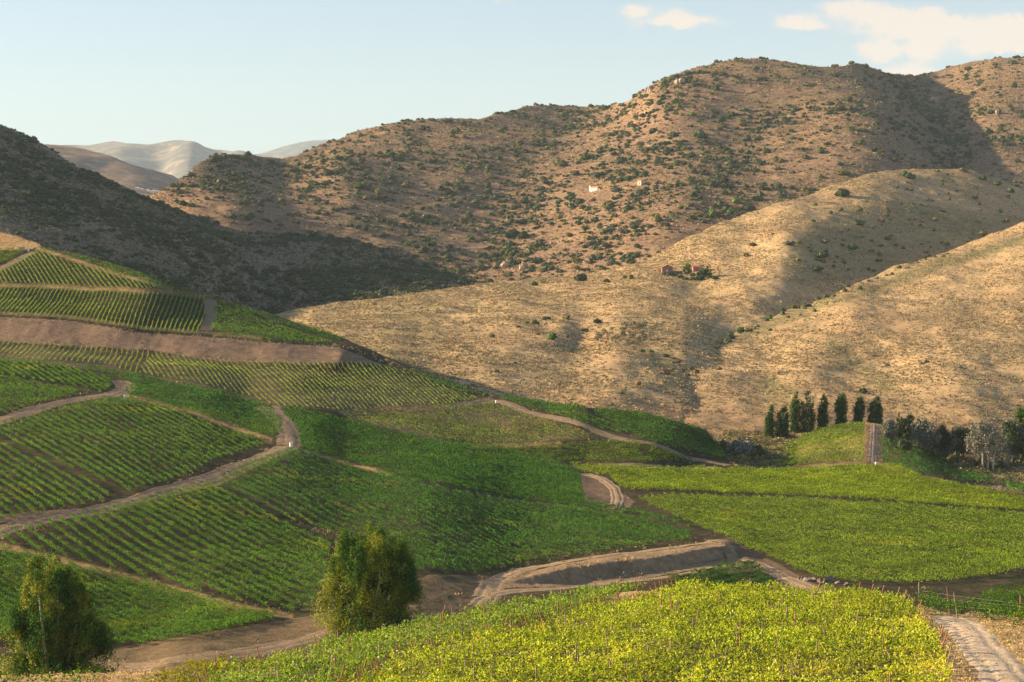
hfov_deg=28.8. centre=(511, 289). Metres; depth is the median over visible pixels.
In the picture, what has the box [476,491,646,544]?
vine row
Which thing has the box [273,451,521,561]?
vine row
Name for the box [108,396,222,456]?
vine row
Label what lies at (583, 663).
vine row
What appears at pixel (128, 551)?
vine row
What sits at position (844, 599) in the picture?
vine row
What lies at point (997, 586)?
vine row
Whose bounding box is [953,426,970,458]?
broadleaf tree
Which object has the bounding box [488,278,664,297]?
dirt path
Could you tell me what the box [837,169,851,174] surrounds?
shrub
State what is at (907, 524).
vine row
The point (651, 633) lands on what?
vine row
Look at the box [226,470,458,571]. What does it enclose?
vine row
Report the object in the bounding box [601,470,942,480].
vine row
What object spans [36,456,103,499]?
vine row
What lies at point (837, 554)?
vine row
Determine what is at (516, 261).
shrub
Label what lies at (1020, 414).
broadleaf tree
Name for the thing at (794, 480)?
vine row
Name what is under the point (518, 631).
vine row
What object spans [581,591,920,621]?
vine row
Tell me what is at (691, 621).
vine row
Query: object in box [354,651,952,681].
vine row
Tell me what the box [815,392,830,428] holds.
poplar tree
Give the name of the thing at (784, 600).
vine row
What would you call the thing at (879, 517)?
vine row
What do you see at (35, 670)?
vine row
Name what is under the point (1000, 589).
vine row
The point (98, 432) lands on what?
vine row
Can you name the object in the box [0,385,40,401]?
vine row
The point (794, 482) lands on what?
vine row
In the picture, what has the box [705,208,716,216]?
shrub
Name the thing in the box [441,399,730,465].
dirt track
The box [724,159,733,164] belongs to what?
shrub
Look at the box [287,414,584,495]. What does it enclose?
vine row
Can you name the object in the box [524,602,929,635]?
vine row
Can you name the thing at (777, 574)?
dirt track
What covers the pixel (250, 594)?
vine row
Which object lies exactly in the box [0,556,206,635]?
vine row
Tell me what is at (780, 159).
shrub
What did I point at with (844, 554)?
vine row
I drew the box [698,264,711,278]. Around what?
broadleaf tree
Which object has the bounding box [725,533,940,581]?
vine row
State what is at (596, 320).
shrub
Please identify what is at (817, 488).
vine row
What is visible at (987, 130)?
shrub
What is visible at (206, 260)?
shrub
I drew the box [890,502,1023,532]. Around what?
vine row
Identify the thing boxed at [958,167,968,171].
shrub
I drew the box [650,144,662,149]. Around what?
shrub
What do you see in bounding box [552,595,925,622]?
vine row
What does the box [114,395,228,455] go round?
vine row
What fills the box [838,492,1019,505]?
vine row
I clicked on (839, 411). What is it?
poplar tree
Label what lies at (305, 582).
vine row
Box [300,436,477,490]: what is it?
vine row
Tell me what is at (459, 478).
vine row
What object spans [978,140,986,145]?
shrub
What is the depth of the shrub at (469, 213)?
1372.27 m
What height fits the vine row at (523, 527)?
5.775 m
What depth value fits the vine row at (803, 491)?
372.25 m
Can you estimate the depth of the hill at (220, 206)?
1436.79 m
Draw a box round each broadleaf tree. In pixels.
[0,546,123,676]
[310,517,429,636]
[682,263,692,275]
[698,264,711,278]
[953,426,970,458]
[997,420,1023,462]
[1013,405,1023,428]
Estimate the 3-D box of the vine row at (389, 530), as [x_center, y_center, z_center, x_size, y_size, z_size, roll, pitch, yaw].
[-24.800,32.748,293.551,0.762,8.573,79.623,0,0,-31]
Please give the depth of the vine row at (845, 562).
277.97 m
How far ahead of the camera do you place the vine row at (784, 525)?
309.51 m
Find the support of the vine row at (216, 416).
on the hill at (284, 624)
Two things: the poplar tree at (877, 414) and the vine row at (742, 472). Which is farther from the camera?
the poplar tree at (877, 414)
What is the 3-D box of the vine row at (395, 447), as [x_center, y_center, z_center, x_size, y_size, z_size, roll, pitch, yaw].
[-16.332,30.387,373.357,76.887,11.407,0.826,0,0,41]
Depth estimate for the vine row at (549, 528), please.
309.71 m
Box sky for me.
[0,0,1023,153]
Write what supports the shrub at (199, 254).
on the hill at (119, 248)
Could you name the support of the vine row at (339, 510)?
on the hill at (284, 624)
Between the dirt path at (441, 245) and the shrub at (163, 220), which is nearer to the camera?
the shrub at (163, 220)
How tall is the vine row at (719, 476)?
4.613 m
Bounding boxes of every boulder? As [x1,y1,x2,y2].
[802,577,810,581]
[817,578,826,582]
[826,574,836,582]
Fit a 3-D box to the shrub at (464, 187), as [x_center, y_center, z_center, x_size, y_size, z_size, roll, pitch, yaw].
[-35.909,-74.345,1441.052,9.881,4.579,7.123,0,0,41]
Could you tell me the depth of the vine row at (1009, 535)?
334.45 m
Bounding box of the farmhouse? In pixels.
[589,186,601,191]
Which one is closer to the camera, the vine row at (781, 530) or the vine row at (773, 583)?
the vine row at (773, 583)
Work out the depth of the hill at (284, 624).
333.35 m
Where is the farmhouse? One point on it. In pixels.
(593, 188)
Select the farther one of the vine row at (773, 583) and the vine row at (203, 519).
the vine row at (203, 519)
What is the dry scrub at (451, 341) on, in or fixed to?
on the hill at (806, 292)
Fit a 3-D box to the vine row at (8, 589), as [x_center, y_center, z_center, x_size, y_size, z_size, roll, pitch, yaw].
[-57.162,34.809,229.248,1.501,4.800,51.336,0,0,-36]
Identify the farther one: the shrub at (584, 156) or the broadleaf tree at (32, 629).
the shrub at (584, 156)
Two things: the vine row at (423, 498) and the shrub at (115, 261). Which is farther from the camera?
the shrub at (115, 261)
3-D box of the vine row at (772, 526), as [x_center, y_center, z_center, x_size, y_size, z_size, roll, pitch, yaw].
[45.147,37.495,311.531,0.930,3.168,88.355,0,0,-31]
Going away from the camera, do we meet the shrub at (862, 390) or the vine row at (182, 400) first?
the vine row at (182, 400)
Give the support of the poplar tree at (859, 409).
on the hill at (842, 462)
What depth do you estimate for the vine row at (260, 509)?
290.13 m
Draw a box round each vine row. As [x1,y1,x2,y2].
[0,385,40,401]
[0,385,45,401]
[0,393,29,405]
[0,424,75,469]
[0,442,93,501]
[0,446,85,503]
[0,455,74,505]
[0,463,64,507]
[0,468,55,506]
[0,478,46,509]
[0,486,36,512]
[0,493,24,514]
[0,501,14,515]
[0,543,222,630]
[0,548,215,631]
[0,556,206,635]
[0,560,193,636]
[0,565,177,640]
[0,572,148,643]
[0,577,127,642]
[0,580,110,640]
[0,591,69,627]
[0,596,18,608]
[0,600,9,610]
[0,662,103,674]
[0,664,112,679]
[0,672,94,681]
[1,389,35,403]
[2,419,105,480]
[10,418,131,489]
[13,677,89,681]
[17,418,137,489]
[22,549,230,628]
[24,415,145,485]
[32,413,153,484]
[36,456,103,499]
[36,520,91,561]
[39,412,159,481]
[45,408,167,479]
[45,553,238,624]
[47,517,115,568]
[52,409,173,477]
[58,406,180,476]
[58,517,148,575]
[64,403,186,474]
[67,560,246,624]
[70,512,201,590]
[71,403,192,471]
[74,362,279,417]
[78,401,196,469]
[79,509,242,601]
[85,363,275,415]
[85,399,201,465]
[87,565,252,622]
[89,398,208,464]
[90,508,268,606]
[96,364,273,412]
[96,397,212,460]
[99,505,295,609]
[102,396,217,459]
[107,566,261,621]
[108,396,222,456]
[110,503,312,607]
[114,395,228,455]
[119,500,316,600]
[120,395,232,454]
[122,376,281,419]
[124,369,273,410]
[125,389,280,430]
[126,386,282,428]
[128,391,279,432]
[128,393,276,433]
[129,379,282,421]
[129,395,238,452]
[129,500,319,595]
[129,651,229,681]
[130,384,282,424]
[130,386,282,426]
[134,383,282,422]
[139,493,322,586]
[142,578,266,621]
[146,399,242,450]
[148,496,322,581]
[149,653,257,681]
[156,492,326,576]
[164,489,327,571]
[173,487,327,564]
[180,485,328,558]
[187,608,539,681]
[189,482,329,551]
[196,481,330,549]
[204,593,600,681]
[205,481,330,544]
[212,579,645,678]
[216,478,435,568]
[221,474,447,571]
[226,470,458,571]
[227,615,507,681]
[232,467,467,573]
[237,465,477,573]
[244,462,483,570]
[249,460,490,567]
[255,458,498,566]
[256,576,620,671]
[259,456,503,564]
[265,452,513,563]
[272,659,369,681]
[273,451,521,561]
[277,451,529,560]
[282,405,583,487]
[282,408,581,490]
[283,407,583,488]
[284,410,582,491]
[284,414,583,492]
[284,449,538,558]
[286,413,584,495]
[286,446,547,557]
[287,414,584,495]
[289,418,584,499]
[290,665,347,681]
[292,420,640,510]
[293,423,652,514]
[294,406,580,485]
[296,424,658,517]
[298,427,666,518]
[298,430,674,521]
[298,430,681,524]
[298,433,487,491]
[299,438,466,488]
[299,440,459,487]
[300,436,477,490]
[301,433,691,525]
[304,450,559,555]
[311,605,448,651]
[314,410,581,483]
[316,454,569,554]
[328,413,580,482]
[331,459,580,553]
[334,415,575,479]
[338,663,952,681]
[341,417,580,478]
[341,658,954,681]
[346,461,591,552]
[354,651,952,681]
[356,653,956,681]
[362,645,950,681]
[370,639,951,680]
[375,640,948,674]
[376,635,946,675]
[377,470,601,550]
[384,625,936,676]
[393,628,946,667]
[398,430,578,476]
[408,624,940,664]
[409,668,947,681]
[430,617,935,660]
[431,481,611,549]
[446,487,615,546]
[451,619,943,651]
[455,488,629,545]
[466,489,637,546]
[472,615,941,646]
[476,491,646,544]
[485,493,656,543]
[486,611,935,647]
[498,496,664,541]
[502,611,935,641]
[508,675,916,681]
[509,610,929,638]
[511,499,675,541]
[520,609,932,636]
[523,498,683,539]
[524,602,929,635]
[532,600,923,629]
[536,501,691,538]
[539,600,923,628]
[547,598,926,630]
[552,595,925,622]
[554,501,690,534]
[560,595,916,626]
[569,594,921,622]
[570,461,908,472]
[572,461,906,470]
[572,502,689,532]
[573,463,910,474]
[576,463,911,475]
[578,463,915,475]
[580,463,916,476]
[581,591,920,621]
[584,465,920,476]
[589,466,927,478]
[589,593,912,613]
[596,469,934,479]
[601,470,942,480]
[602,592,915,616]
[609,471,950,481]
[610,472,958,484]
[612,473,968,485]
[612,475,979,487]
[615,477,989,489]
[615,478,999,490]
[616,592,906,610]
[617,479,1009,493]
[618,480,1019,494]
[619,482,1023,497]
[624,482,1023,497]
[630,485,1023,499]
[632,589,909,612]
[638,496,1007,572]
[644,494,1011,570]
[644,586,907,608]
[648,500,999,572]
[650,583,906,605]
[651,493,1016,568]
[654,582,899,603]
[655,504,995,574]
[656,494,1021,568]
[659,580,884,603]
[661,578,873,599]
[663,492,1023,567]
[664,507,988,575]
[665,559,756,580]
[667,563,759,586]
[667,579,860,596]
[668,566,764,588]
[669,577,820,595]
[672,491,1023,564]
[672,512,981,576]
[675,577,787,593]
[678,486,1022,500]
[681,492,1022,562]
[681,572,768,589]
[682,516,973,577]
[690,493,1023,560]
[693,520,966,577]
[697,493,1023,559]
[702,525,959,579]
[704,576,772,591]
[705,493,1023,556]
[714,493,1023,556]
[714,527,951,580]
[723,493,1021,555]
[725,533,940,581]
[734,493,1023,553]
[734,537,931,581]
[744,494,1023,552]
[744,544,922,581]
[752,495,1022,551]
[755,487,1023,501]
[764,495,1023,548]
[766,551,913,582]
[774,554,900,581]
[776,493,1023,547]
[778,488,1022,502]
[790,495,1023,545]
[801,495,1023,543]
[803,489,1023,503]
[814,497,1023,541]
[819,491,1021,503]
[828,492,1023,505]
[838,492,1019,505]
[838,496,1023,540]
[849,493,1023,506]
[855,498,1023,537]
[866,495,1023,509]
[867,499,1022,534]
[880,500,1023,535]
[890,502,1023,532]
[896,498,1023,509]
[901,502,1022,532]
[910,501,1023,529]
[913,582,1023,622]
[916,583,1023,621]
[919,503,1023,527]
[928,504,1023,525]
[938,506,1023,524]
[974,595,1023,604]
[975,600,1023,609]
[978,592,1021,600]
[980,590,1023,597]
[981,593,1023,603]
[982,586,1023,594]
[982,588,1023,595]
[994,583,1022,588]
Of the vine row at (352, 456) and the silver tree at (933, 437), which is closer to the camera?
the vine row at (352, 456)
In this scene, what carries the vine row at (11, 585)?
on the hill at (284, 624)
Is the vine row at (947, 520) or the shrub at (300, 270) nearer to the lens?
the vine row at (947, 520)
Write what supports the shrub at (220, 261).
on the hill at (119, 248)
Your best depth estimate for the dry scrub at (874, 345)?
636.39 m
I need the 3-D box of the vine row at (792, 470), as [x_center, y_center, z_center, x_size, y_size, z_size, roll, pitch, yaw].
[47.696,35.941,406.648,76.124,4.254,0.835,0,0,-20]
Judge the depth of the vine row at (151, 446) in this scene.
348.90 m
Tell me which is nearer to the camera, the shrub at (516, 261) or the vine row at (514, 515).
the vine row at (514, 515)
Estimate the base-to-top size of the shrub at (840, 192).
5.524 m
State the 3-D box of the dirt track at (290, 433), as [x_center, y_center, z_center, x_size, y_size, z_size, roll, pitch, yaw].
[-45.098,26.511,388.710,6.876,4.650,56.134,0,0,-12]
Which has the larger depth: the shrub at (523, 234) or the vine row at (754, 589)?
the shrub at (523, 234)
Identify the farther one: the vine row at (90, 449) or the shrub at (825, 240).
the shrub at (825, 240)
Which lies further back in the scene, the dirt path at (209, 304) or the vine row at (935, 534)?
the dirt path at (209, 304)
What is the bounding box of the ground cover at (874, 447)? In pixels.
[783,422,1023,494]
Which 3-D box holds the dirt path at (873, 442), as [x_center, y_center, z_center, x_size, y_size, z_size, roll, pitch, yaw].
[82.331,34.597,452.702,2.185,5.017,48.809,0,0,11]
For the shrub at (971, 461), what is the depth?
444.36 m
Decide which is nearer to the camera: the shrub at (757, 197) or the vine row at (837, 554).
the vine row at (837, 554)
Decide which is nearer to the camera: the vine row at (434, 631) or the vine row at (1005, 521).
the vine row at (434, 631)
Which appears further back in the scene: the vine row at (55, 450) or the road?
the vine row at (55, 450)
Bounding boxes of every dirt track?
[0,380,135,424]
[0,446,299,538]
[0,626,352,671]
[256,405,304,445]
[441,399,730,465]
[467,559,826,607]
[472,539,728,597]
[551,463,716,471]
[581,473,624,509]
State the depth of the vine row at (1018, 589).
251.18 m
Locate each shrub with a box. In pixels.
[0,201,10,204]
[36,174,47,179]
[72,190,87,194]
[110,259,119,264]
[115,234,123,239]
[123,262,132,266]
[157,274,166,280]
[159,217,167,223]
[163,239,172,244]
[178,200,188,205]
[187,230,196,234]
[190,262,199,268]
[195,251,203,256]
[201,257,209,262]
[215,178,226,183]
[215,259,224,264]
[230,170,239,175]
[240,265,250,271]
[240,295,251,301]
[277,196,286,201]
[286,271,294,275]
[295,268,306,272]
[323,168,332,175]
[331,257,340,262]
[353,291,361,296]
[362,184,369,189]
[377,232,387,236]
[387,174,396,179]
[390,246,399,251]
[393,164,404,169]
[411,215,419,221]
[420,245,428,250]
[421,281,430,286]
[456,184,468,189]
[465,211,472,216]
[476,265,485,270]
[481,182,490,187]
[485,188,492,193]
[490,253,499,257]
[503,232,514,236]
[505,240,514,244]
[507,228,519,233]
[508,258,520,264]
[513,219,526,223]
[519,231,528,238]
[529,257,542,262]
[534,239,544,247]
[546,332,557,339]
[571,257,581,261]
[574,273,586,280]
[580,153,589,159]
[588,253,602,259]
[592,172,599,177]
[593,318,600,322]
[595,148,604,152]
[600,229,608,233]
[601,201,614,207]
[610,187,622,191]
[621,205,632,210]
[630,224,639,228]
[631,252,640,257]
[635,189,644,195]
[637,171,648,176]
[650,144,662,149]
[653,213,662,221]
[659,368,671,373]
[663,148,672,151]
[687,214,697,218]
[695,276,704,279]
[696,131,707,137]
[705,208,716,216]
[706,180,716,185]
[716,200,724,206]
[720,439,725,451]
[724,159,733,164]
[727,437,756,454]
[730,196,740,202]
[735,327,744,331]
[742,203,756,209]
[744,149,751,153]
[751,195,762,199]
[754,442,764,455]
[772,157,785,162]
[784,240,795,244]
[790,305,800,308]
[813,265,823,270]
[815,251,828,257]
[820,238,829,242]
[834,188,850,196]
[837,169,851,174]
[847,243,857,249]
[852,219,865,224]
[858,387,867,392]
[867,146,878,150]
[878,217,885,221]
[896,438,911,452]
[904,172,915,178]
[939,241,949,245]
[946,454,954,461]
[948,451,960,463]
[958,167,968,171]
[967,458,975,464]
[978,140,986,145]
[979,175,987,179]
[983,127,993,132]
[992,180,1001,184]
[995,460,1004,468]
[1007,187,1014,192]
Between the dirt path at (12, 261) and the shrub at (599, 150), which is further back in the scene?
the shrub at (599, 150)
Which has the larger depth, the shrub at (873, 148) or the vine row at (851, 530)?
the shrub at (873, 148)
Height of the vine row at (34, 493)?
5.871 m
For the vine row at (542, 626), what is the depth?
134.56 m
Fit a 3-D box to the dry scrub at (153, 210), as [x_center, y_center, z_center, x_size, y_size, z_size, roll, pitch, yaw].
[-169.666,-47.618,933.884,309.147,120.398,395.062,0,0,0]
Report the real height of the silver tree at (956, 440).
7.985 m
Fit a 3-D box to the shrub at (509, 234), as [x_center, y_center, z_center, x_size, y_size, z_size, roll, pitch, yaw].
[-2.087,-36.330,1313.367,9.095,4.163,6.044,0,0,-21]
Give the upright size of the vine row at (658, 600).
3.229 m
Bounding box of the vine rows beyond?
[0,247,1023,681]
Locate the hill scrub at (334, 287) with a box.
[0,55,1023,393]
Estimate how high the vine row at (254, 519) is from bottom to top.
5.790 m
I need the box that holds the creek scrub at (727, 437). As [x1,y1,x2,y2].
[717,427,1023,491]
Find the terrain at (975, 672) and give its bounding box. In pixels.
[0,590,1023,681]
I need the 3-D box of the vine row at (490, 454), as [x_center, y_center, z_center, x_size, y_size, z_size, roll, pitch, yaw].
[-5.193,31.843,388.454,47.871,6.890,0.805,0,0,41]
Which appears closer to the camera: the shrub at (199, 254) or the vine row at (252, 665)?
the vine row at (252, 665)
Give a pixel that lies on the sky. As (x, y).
(254, 76)
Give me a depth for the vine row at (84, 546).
260.68 m
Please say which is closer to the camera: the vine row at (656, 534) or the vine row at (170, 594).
the vine row at (170, 594)
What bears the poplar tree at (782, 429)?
on the hill at (842, 462)
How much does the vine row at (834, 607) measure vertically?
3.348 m
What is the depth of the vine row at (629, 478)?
383.54 m
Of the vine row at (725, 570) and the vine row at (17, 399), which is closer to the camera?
the vine row at (725, 570)
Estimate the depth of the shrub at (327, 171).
1448.11 m
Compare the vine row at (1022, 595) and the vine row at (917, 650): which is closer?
the vine row at (917, 650)
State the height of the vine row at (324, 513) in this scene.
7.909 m
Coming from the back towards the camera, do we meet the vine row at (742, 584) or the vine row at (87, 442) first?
the vine row at (87, 442)
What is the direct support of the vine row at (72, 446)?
on the hill at (284, 624)
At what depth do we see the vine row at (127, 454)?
335.99 m
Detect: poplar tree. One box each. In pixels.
[763,404,776,436]
[774,405,791,437]
[789,391,800,432]
[797,391,816,432]
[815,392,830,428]
[832,391,848,424]
[852,396,866,422]
[866,395,883,424]
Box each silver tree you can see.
[881,414,897,441]
[894,412,914,440]
[909,416,927,449]
[916,417,942,453]
[933,422,951,457]
[942,426,962,457]
[964,417,1013,469]
[1005,413,1023,442]
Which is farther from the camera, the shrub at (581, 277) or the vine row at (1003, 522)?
the shrub at (581, 277)
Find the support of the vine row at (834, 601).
on the terrain at (975, 672)
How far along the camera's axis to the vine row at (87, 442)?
333.03 m
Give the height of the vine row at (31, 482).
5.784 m
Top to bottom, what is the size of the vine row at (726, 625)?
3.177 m
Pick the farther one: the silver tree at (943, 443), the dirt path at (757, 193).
the dirt path at (757, 193)
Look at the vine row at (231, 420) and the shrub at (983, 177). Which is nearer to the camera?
the vine row at (231, 420)
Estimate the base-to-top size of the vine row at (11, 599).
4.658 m
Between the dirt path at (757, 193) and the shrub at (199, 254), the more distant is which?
the dirt path at (757, 193)
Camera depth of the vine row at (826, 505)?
332.48 m
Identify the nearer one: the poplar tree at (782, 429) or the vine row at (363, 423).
the vine row at (363, 423)
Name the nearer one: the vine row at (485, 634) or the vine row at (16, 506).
the vine row at (485, 634)
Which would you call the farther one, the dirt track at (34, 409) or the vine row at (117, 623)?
the dirt track at (34, 409)
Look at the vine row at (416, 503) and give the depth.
309.04 m
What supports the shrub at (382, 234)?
on the hill at (220, 206)
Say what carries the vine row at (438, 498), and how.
on the hill at (284, 624)
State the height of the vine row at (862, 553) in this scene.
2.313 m
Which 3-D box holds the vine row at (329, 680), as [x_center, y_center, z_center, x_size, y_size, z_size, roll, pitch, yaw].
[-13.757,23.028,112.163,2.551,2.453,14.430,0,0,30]
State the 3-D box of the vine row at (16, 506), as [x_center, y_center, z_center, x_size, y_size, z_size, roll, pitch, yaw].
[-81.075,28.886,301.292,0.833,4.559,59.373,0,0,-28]
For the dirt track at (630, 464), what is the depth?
394.54 m
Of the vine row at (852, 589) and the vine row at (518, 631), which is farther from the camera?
the vine row at (852, 589)
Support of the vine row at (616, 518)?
on the hill at (284, 624)
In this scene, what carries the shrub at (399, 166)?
on the hill at (220, 206)
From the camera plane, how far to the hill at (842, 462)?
435.49 m
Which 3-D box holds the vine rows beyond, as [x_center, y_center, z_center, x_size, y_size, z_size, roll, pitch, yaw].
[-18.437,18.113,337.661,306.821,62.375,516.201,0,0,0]
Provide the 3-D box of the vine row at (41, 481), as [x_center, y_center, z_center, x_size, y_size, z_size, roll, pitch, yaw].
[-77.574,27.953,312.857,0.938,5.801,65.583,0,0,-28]
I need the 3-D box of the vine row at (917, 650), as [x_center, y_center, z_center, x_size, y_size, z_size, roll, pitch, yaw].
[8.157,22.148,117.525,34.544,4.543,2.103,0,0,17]
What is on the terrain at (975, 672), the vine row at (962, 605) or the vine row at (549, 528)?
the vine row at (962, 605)
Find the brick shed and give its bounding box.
[692,265,701,271]
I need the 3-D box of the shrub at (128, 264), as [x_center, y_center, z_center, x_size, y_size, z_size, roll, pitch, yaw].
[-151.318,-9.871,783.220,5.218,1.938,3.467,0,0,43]
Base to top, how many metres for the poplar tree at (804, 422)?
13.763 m
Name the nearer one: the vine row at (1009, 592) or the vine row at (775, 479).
the vine row at (1009, 592)
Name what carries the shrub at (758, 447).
on the hill at (747, 425)
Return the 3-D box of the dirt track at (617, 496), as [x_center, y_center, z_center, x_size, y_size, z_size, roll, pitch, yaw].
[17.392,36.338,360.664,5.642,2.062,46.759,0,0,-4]
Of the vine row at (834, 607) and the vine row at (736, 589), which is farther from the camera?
the vine row at (736, 589)
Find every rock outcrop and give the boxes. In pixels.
[500,260,514,268]
[519,262,528,270]
[644,86,651,93]
[674,78,684,83]
[930,97,937,102]
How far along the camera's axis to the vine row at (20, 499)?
284.81 m
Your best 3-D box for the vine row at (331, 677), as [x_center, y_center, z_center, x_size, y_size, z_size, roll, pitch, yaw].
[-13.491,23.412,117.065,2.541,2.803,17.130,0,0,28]
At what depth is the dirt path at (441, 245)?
1297.66 m
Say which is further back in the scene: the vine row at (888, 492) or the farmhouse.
the farmhouse
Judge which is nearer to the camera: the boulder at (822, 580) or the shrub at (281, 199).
the boulder at (822, 580)
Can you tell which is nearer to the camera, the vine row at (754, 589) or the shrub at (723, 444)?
the vine row at (754, 589)
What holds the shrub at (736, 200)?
on the hill at (220, 206)
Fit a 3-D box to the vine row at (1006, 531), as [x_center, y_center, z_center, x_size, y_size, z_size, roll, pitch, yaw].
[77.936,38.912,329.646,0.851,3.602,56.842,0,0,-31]
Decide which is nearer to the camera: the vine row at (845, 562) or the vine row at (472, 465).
the vine row at (845, 562)
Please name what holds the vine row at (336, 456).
on the hill at (284, 624)
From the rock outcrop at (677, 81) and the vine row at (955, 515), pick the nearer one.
the vine row at (955, 515)
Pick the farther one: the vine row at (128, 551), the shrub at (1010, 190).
the shrub at (1010, 190)
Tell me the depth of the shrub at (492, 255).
1276.04 m
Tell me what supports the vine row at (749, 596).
on the terrain at (975, 672)
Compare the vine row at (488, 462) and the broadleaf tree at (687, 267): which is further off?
the broadleaf tree at (687, 267)
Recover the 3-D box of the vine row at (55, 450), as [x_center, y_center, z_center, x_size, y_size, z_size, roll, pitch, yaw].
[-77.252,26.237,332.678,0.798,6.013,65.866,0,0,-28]
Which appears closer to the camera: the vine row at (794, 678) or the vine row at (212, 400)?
the vine row at (794, 678)
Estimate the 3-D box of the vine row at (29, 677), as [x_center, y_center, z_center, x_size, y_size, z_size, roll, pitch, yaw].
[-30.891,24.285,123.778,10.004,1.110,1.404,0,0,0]
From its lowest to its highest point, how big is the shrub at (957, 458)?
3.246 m
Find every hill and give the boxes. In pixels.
[0,125,469,313]
[0,232,1023,676]
[43,144,179,195]
[63,140,252,178]
[149,58,1023,284]
[253,139,337,158]
[278,169,1023,421]
[682,222,1023,484]
[776,422,1023,496]
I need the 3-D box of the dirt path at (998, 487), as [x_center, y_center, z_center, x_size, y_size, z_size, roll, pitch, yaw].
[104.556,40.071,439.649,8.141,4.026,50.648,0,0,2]
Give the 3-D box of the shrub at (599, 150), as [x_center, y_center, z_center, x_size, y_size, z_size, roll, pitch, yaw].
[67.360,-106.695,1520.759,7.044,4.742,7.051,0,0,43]
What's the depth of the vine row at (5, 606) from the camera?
221.56 m
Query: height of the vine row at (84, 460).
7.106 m
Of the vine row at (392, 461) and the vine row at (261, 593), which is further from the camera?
the vine row at (392, 461)
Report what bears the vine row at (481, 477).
on the hill at (284, 624)
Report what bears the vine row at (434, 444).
on the hill at (284, 624)
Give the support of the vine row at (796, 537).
on the hill at (284, 624)
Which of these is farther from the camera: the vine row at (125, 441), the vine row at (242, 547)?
the vine row at (125, 441)
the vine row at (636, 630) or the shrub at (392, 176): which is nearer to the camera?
the vine row at (636, 630)
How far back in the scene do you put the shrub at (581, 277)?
891.50 m
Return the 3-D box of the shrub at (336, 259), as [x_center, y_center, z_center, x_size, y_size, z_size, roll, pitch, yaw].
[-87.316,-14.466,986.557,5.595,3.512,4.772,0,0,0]
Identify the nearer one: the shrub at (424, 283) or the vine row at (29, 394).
the vine row at (29, 394)
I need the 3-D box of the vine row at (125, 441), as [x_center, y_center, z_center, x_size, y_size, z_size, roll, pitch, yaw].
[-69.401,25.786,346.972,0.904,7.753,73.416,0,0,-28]
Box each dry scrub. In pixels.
[0,124,472,313]
[147,57,1023,283]
[275,169,1023,420]
[680,221,1023,473]
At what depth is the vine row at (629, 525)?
315.46 m
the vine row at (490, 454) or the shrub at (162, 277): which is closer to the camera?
the vine row at (490, 454)
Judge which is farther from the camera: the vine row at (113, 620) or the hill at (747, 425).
the hill at (747, 425)
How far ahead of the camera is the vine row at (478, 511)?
311.05 m
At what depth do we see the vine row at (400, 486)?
312.60 m
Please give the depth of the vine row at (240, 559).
257.85 m
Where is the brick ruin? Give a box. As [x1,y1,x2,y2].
[661,264,672,272]
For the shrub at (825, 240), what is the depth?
962.82 m
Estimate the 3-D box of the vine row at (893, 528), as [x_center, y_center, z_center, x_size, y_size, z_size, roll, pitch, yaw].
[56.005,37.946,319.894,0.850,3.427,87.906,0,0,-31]
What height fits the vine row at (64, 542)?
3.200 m
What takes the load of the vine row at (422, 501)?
on the hill at (284, 624)
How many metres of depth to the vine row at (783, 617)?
143.28 m
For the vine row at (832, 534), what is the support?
on the hill at (284, 624)
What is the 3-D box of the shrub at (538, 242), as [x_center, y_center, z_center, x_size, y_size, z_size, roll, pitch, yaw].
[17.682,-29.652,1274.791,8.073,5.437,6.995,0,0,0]
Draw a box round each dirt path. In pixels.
[0,252,36,269]
[199,299,217,330]
[336,190,506,198]
[388,244,487,248]
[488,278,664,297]
[712,192,801,194]
[861,393,1017,410]
[869,424,878,461]
[991,485,1007,490]
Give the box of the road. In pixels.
[927,616,1023,681]
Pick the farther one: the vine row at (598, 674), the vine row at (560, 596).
the vine row at (560, 596)
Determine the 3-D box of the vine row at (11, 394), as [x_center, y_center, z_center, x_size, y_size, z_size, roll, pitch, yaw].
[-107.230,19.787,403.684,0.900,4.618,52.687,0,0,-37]
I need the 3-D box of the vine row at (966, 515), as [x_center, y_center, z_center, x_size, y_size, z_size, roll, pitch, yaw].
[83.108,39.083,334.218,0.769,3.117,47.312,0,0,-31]
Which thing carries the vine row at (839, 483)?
on the hill at (284, 624)
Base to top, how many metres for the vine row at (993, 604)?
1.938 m
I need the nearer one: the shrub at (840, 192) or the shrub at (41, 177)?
the shrub at (41, 177)
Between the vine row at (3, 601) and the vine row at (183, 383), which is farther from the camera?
the vine row at (183, 383)
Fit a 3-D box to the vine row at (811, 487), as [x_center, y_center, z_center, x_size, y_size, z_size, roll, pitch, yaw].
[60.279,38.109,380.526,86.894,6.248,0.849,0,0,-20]
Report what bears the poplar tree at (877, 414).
on the hill at (842, 462)
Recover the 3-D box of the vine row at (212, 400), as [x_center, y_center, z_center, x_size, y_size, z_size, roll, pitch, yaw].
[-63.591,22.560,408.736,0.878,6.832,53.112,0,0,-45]
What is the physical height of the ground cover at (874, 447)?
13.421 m
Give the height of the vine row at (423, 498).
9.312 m
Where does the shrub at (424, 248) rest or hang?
on the hill at (220, 206)
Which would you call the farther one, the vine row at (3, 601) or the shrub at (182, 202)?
the shrub at (182, 202)
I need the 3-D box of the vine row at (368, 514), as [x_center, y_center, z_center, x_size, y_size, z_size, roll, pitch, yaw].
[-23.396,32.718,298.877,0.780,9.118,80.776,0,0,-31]
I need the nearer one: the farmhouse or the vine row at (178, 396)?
the vine row at (178, 396)

